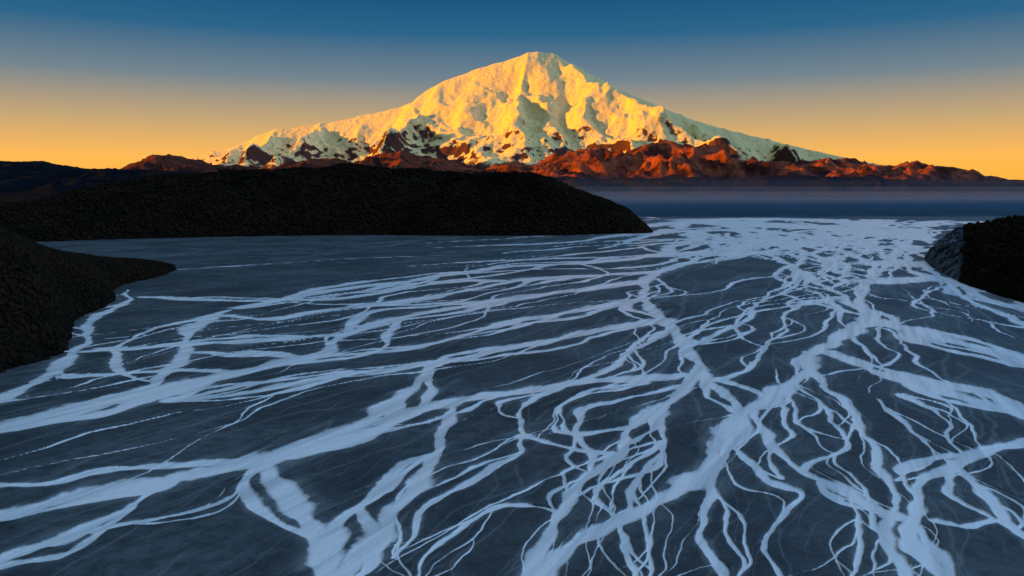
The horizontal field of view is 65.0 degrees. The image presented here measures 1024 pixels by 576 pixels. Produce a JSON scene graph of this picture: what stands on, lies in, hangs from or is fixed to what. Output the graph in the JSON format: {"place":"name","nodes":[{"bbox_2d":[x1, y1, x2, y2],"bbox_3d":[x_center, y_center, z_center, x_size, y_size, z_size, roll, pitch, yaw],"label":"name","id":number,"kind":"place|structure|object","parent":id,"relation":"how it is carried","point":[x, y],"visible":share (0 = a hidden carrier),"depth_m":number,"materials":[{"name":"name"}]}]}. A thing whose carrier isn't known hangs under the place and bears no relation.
{"place":"outdoors","nodes":[
{"label":"outdoors","id":0,"kind":"place"},
{"bbox_2d":[0,250,137,369],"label":"forested hill","id":1,"kind":"structure","parent":0,"point":[28,320],"depth_m":97.28,"materials":[{"name":"black plant"}]},
{"bbox_2d":[0,227,176,372],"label":"forest","id":2,"kind":"object","parent":1,"relation":"on","point":[99,272],"visible":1,"depth_m":115.48,"materials":[{"name":"black plant"}]},
{"bbox_2d":[0,161,203,201],"bbox_3d":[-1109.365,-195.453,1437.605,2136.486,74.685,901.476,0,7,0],"label":"distant hill","id":3,"kind":"structure","parent":0,"point":[24,180],"depth_m":1213.34,"materials":[{"name":"black stone"}]},
{"bbox_2d":[0,164,631,241],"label":"forested hill","id":4,"kind":"structure","parent":0,"point":[222,207],"depth_m":357.23,"materials":[{"name":"black plant"}]},
{"bbox_2d":[0,162,652,241],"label":"forest","id":5,"kind":"object","parent":4,"relation":"on","point":[624,216],"visible":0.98,"depth_m":362.33,"materials":[{"name":"black plant"}]},
{"bbox_2d":[0,198,1023,575],"bbox_3d":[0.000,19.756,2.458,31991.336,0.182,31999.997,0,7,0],"label":"water","id":6,"kind":"structure","parent":0,"point":[760,386],"depth_m":73.42,"materials":[{"name":"liquid"}]},
{"bbox_2d":[0,0,1023,179],"label":"sky","id":7,"kind":"structure","parent":0,"point":[88,84],"materials":[{"name":"blue"}]},
{"bbox_2d":[188,52,876,169],"bbox_3d":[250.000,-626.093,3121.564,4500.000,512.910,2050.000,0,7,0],"label":"snow mountain","id":8,"kind":"structure","parent":0,"point":[529,108],"depth_m":2759.98,"materials":[{"name":"white snow"}]},
{"bbox_2d":[105,140,1023,185],"bbox_3d":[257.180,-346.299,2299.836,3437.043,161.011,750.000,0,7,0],"label":"rocky foothills","id":9,"kind":"structure","parent":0,"point":[662,158],"depth_m":2171.40,"materials":[{"name":"brown stone"}]},
{"bbox_2d":[547,174,1023,197],"bbox_3d":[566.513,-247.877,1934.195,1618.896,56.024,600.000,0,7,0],"label":"distant hill","id":10,"kind":"structure","parent":0,"point":[754,186],"depth_m":1748.46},
{"bbox_2d":[924,216,1023,302],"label":"rocky hill","id":11,"kind":"structure","parent":0,"point":[944,255],"depth_m":193.53,"materials":[{"name":"black stone"}]},
{"bbox_2d":[958,214,1023,300],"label":"forest","id":12,"kind":"object","parent":11,"relation":"on","point":[994,228],"visible":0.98,"depth_m":170.99,"materials":[{"name":"black plant"}]}
]}

